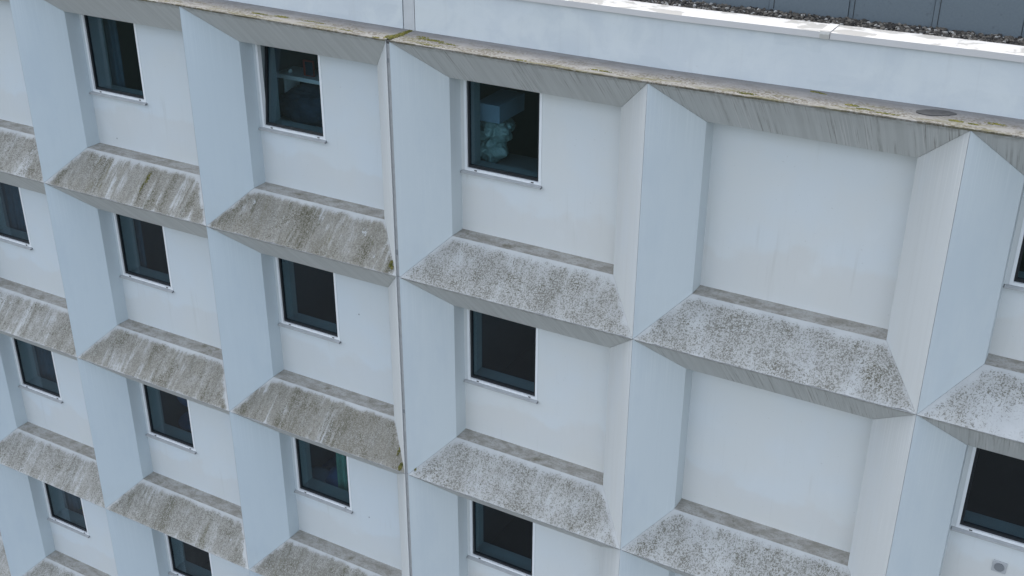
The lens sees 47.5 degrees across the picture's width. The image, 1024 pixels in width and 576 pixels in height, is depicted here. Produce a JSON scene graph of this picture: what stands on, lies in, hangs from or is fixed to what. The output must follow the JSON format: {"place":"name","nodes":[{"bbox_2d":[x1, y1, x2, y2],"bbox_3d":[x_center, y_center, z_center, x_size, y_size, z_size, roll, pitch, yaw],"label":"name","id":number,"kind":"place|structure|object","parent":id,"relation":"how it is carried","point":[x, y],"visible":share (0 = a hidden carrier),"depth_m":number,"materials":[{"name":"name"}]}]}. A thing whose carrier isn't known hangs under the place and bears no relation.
{"place":"outdoors","nodes":[
{"label":"outdoors","id":0,"kind":"place"},
{"bbox_2d":[325,466,337,486],"bbox_3d":[-2.736,3.075,18.929,0.623,0.371,0.579,14,30,26],"label":"blanket","id":1,"kind":"object","parent":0,"point":[332,478],"visible":0.34,"depth_m":18.74,"materials":[{"name":"blue fabric"}]},
{"bbox_2d":[0,0,1023,575],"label":"office building","id":2,"kind":"structure","parent":0,"point":[676,304],"depth_m":14.28,"materials":[{"name":"white concrete"}]},
{"bbox_2d":[0,182,26,232],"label":"curtain","id":3,"kind":"object","parent":2,"relation":"hanging from","point":[12,206],"visible":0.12,"depth_m":19.97,"materials":[{"name":"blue fabric"}]},
{"bbox_2d":[0,187,32,249],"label":"window","id":4,"kind":"structure","parent":2,"relation":"in","point":[6,238],"depth_m":19.36,"materials":[{"name":"white plastic"}]},
{"bbox_2d":[11,337,62,403],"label":"window","id":5,"kind":"structure","parent":2,"relation":"in","point":[43,392],"depth_m":20.79,"materials":[{"name":"white plastic"}]},
{"bbox_2d":[31,344,56,382],"bbox_3d":[-8.626,1.198,21.299,0.600,2.000,0.066,14,30,26],"label":"curtain","id":6,"kind":"object","parent":2,"relation":"hanging from","point":[44,364],"visible":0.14,"depth_m":21.36,"materials":[{"name":"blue fabric"}]},
{"bbox_2d":[42,482,89,537],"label":"window","id":7,"kind":"structure","parent":2,"relation":"in","point":[69,525],"depth_m":22.16,"materials":[{"name":"white plastic"}]},
{"bbox_2d":[62,490,83,515],"bbox_3d":[-8.627,3.870,22.637,0.630,2.000,0.068,14,30,26],"label":"curtain","id":8,"kind":"object","parent":2,"relation":"hanging from","point":[72,502],"depth_m":22.79,"materials":[{"name":"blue fabric"}]},
{"bbox_2d":[102,18,125,86],"bbox_3d":[-5.980,-3.452,17.270,0.500,2.000,0.066,14,30,26],"label":"curtain","id":9,"kind":"object","parent":2,"relation":"hanging from","point":[113,50],"visible":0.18,"depth_m":17.18,"materials":[{"name":"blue fabric"}]},
{"bbox_2d":[81,14,147,105],"bbox_3d":[-5.659,-3.291,16.521,1.109,1.251,0.106,14,30,26],"label":"window","id":10,"kind":"structure","parent":2,"relation":"in","point":[104,92],"depth_m":16.71,"materials":[{"name":"white plastic"}]},
{"bbox_2d":[133,218,146,267],"bbox_3d":[-6.046,-0.796,18.641,0.380,2.000,0.066,14,30,26],"label":"curtain","id":11,"kind":"object","parent":2,"relation":"hanging from","point":[140,242],"visible":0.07,"depth_m":18.60,"materials":[{"name":"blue fabric"}]},
{"bbox_2d":[113,213,173,292],"bbox_3d":[-5.673,-0.622,17.866,1.109,1.251,0.106,14,30,26],"label":"window","id":12,"kind":"structure","parent":2,"relation":"in","point":[129,275],"depth_m":18.07,"materials":[{"name":"white plastic"}]},
{"bbox_2d":[139,173,151,191],"bbox_3d":[-5.205,-1.515,16.550,0.080,0.259,0.262,19,32,33],"label":"moss","id":13,"kind":"object","parent":2,"relation":"on","point":[147,178],"visible":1,"depth_m":16.55,"materials":[{"name":"green plant"}]},
{"bbox_2d":[141,383,196,453],"bbox_3d":[-5.687,2.047,19.210,1.109,1.251,0.106,14,30,26],"label":"window","id":14,"kind":"structure","parent":2,"relation":"in","point":[154,434],"depth_m":19.42,"materials":[{"name":"white plastic"}]},
{"bbox_2d":[177,396,190,430],"bbox_3d":[-5.534,2.267,20.529,0.825,1.312,0.764,2,27,4],"label":"office chair","id":15,"kind":"object","parent":2,"relation":"in","point":[184,421],"visible":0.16,"depth_m":20.46,"materials":[{"name":"grey fabric"}]},
{"bbox_2d":[165,534,213,575],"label":"window","id":16,"kind":"structure","parent":2,"relation":"in","point":[174,571],"depth_m":20.88,"materials":[{"name":"white plastic"}]},
{"bbox_2d":[255,44,326,143],"bbox_3d":[-2.852,-2.604,15.186,1.109,1.251,0.244,14,30,26],"label":"window","id":17,"kind":"structure","parent":2,"relation":"in","point":[271,127],"depth_m":15.34,"materials":[{"name":"white metal"}]},
{"bbox_2d":[277,66,319,91],"bbox_3d":[-2.629,-2.319,16.340,1.300,1.345,0.400,14,30,26],"label":"shelf","id":18,"kind":"object","parent":2,"relation":"on","point":[295,77],"visible":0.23,"depth_m":16.14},
{"bbox_2d":[303,59,314,76],"bbox_3d":[-2.790,-3.018,15.981,0.180,0.224,0.032,14,30,26],"label":"book","id":19,"kind":"object","parent":18,"relation":"on","point":[308,68],"visible":1,"depth_m":15.96,"materials":[{"name":"paper"}]},
{"bbox_2d":[280,116,321,127],"bbox_3d":[-2.617,-1.959,16.320,1.400,0.720,0.800,14,30,26],"label":"desk","id":20,"kind":"object","parent":2,"relation":"in","point":[285,118],"visible":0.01,"depth_m":16.33,"materials":[{"name":"grey wood"}]},
{"bbox_2d":[279,83,322,127],"bbox_3d":[-2.679,-2.519,16.086,1.416,0.578,0.643,14,30,26],"label":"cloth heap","id":21,"kind":"object","parent":20,"relation":"on","point":[301,103],"visible":0.52,"depth_m":15.94,"materials":[{"name":"black fabric"}]},
{"bbox_2d":[275,257,340,343],"bbox_3d":[-2.899,0.092,16.477,1.109,1.251,0.106,14,30,26],"label":"window","id":22,"kind":"structure","parent":2,"relation":"in","point":[288,323],"depth_m":16.68,"materials":[{"name":"white plastic"}]},
{"bbox_2d":[252,12,378,37],"bbox_3d":[-2.311,-3.120,13.749,2.006,0.029,0.164,17,31,30],"label":"moss","id":23,"kind":"object","parent":2,"relation":"on","point":[302,20],"visible":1,"depth_m":14.00,"materials":[{"name":"green plant"}]},
{"bbox_2d":[293,437,352,513],"bbox_3d":[-2.913,2.761,17.822,1.109,1.251,0.106,14,30,26],"label":"window","id":24,"kind":"structure","parent":2,"relation":"in","point":[302,490],"depth_m":18.03,"materials":[{"name":"white plastic"}]},
{"bbox_2d":[322,455,336,468],"bbox_3d":[-2.527,3.223,19.531,1.240,0.529,1.670,14,30,26],"label":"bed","id":25,"kind":"object","parent":2,"relation":"in","point":[330,463],"visible":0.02,"depth_m":19.50,"materials":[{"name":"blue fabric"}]},
{"bbox_2d":[312,466,329,482],"bbox_3d":[-3.148,3.075,19.001,0.536,0.238,0.466,2,27,3],"label":"pillow","id":26,"kind":"object","parent":25,"relation":"on","point":[320,473],"visible":0.45,"depth_m":18.90,"materials":[{"name":"grey fabric"}]},
{"bbox_2d":[336,453,347,490],"bbox_3d":[-2.475,2.796,18.189,0.650,2.000,0.066,14,30,26],"label":"curtain","id":27,"kind":"object","parent":2,"relation":"hanging from","point":[342,471],"visible":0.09,"depth_m":18.36,"materials":[{"name":"teal fabric"}]},
{"bbox_2d":[388,260,393,269],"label":"moss","id":28,"kind":"object","parent":2,"relation":"on","point":[390,264],"visible":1,"depth_m":14.59,"materials":[{"name":"green plant"}]},
{"bbox_2d":[383,30,411,39],"bbox_3d":[-1.300,-2.917,13.379,0.176,0.019,0.501,14,30,26],"label":"moss","id":29,"kind":"object","parent":2,"relation":"on","point":[394,36],"visible":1,"depth_m":13.31,"materials":[{"name":"green plant"}]},
{"bbox_2d":[396,447,402,470],"bbox_3d":[-1.541,2.326,15.957,0.088,0.251,0.272,-3,27,-7],"label":"moss","id":30,"kind":"object","parent":2,"relation":"on","point":[400,466],"visible":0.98,"depth_m":15.91,"materials":[{"name":"green plant"}]},
{"bbox_2d":[416,36,457,47],"bbox_3d":[-0.911,-2.754,13.056,0.643,0.019,0.275,23,34,37],"label":"moss","id":31,"kind":"object","parent":2,"relation":"on","point":[427,39],"visible":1,"depth_m":13.11,"materials":[{"name":"green plant"}]},
{"bbox_2d":[467,500,534,575],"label":"window","id":32,"kind":"structure","parent":2,"relation":"in","point":[500,565],"depth_m":16.66,"materials":[{"name":"white plastic"}]},
{"bbox_2d":[460,80,542,189],"bbox_3d":[-0.119,-1.865,13.748,1.109,1.251,0.106,14,30,26],"label":"window","id":33,"kind":"structure","parent":2,"relation":"in","point":[476,170],"depth_m":13.92,"materials":[{"name":"white metal"}]},
{"bbox_2d":[464,309,538,403],"bbox_3d":[-0.133,0.804,15.093,1.109,1.251,0.106,14,30,26],"label":"window","id":34,"kind":"structure","parent":2,"relation":"in","point":[480,381],"depth_m":15.29,"materials":[{"name":"white metal"}]},
{"bbox_2d":[480,153,537,171],"bbox_3d":[-0.011,-1.242,14.892,1.290,0.750,0.630,14,30,26],"label":"desk","id":35,"kind":"object","parent":2,"relation":"in","point":[520,161],"visible":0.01,"depth_m":14.75,"materials":[{"name":"grey wood"}]},
{"bbox_2d":[480,138,508,162],"bbox_3d":[-0.267,-1.772,14.686,0.448,0.354,0.459,0,27,-1],"label":"plastic bag","id":36,"kind":"object","parent":35,"relation":"on","point":[492,151],"visible":0.61,"depth_m":14.54,"materials":[{"name":"white plastic"}]},
{"bbox_2d":[480,118,515,142],"bbox_3d":[-0.201,-2.011,14.542,0.457,0.397,0.494,14,30,26],"label":"plastic bag","id":37,"kind":"object","parent":36,"relation":"on","point":[500,132],"visible":0.71,"depth_m":14.42,"materials":[{"name":"white plastic"}]},
{"bbox_2d":[480,89,524,123],"bbox_3d":[-0.145,-2.269,14.520,0.340,0.228,0.646,14,30,26],"label":"carton","id":38,"kind":"object","parent":37,"relation":"on","point":[500,106],"visible":0.85,"depth_m":14.36,"materials":[{"name":"white cardboard"}]},
{"bbox_2d":[515,59,826,94],"bbox_3d":[1.502,-2.110,11.785,3.300,0.037,0.344,10,28,19],"label":"moss","id":39,"kind":"object","parent":2,"relation":"on","point":[737,92],"visible":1,"depth_m":11.40,"materials":[{"name":"green plant"}]},
{"bbox_2d":[845,104,898,115],"bbox_3d":[3.351,-1.662,10.874,0.552,0.021,0.096,24,35,39],"label":"moss","id":40,"kind":"object","parent":2,"relation":"on","point":[854,105],"visible":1,"depth_m":10.89,"materials":[{"name":"green plant"}]},
{"bbox_2d":[948,119,1006,125],"bbox_3d":[4.206,-1.486,10.511,0.505,0.020,0.125,7,28,14],"label":"moss","id":41,"kind":"object","parent":2,"relation":"on","point":[993,123],"visible":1,"depth_m":10.50,"materials":[{"name":"green plant"}]},
{"bbox_2d":[951,447,1023,551],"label":"window frame","id":42,"kind":"structure","parent":2,"relation":"in","point":[964,527],"depth_m":12.64,"materials":[{"name":"white plastic"}]},
{"bbox_2d":[1003,218,1023,291],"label":"window","id":43,"kind":"structure","parent":2,"relation":"in","point":[1016,283],"depth_m":11.41,"materials":[{"name":"white plastic"}]},
{"bbox_2d":[631,0,1023,45],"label":"gravel","id":44,"kind":"structure","parent":0,"point":[906,28],"depth_m":11.87,"materials":[{"name":"grey gravel"}]},
{"bbox_2d":[675,0,1023,37],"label":"rooftop wall","id":45,"kind":"structure","parent":0,"point":[1002,17],"depth_m":11.64,"materials":[{"name":"grey stone"}]}
]}

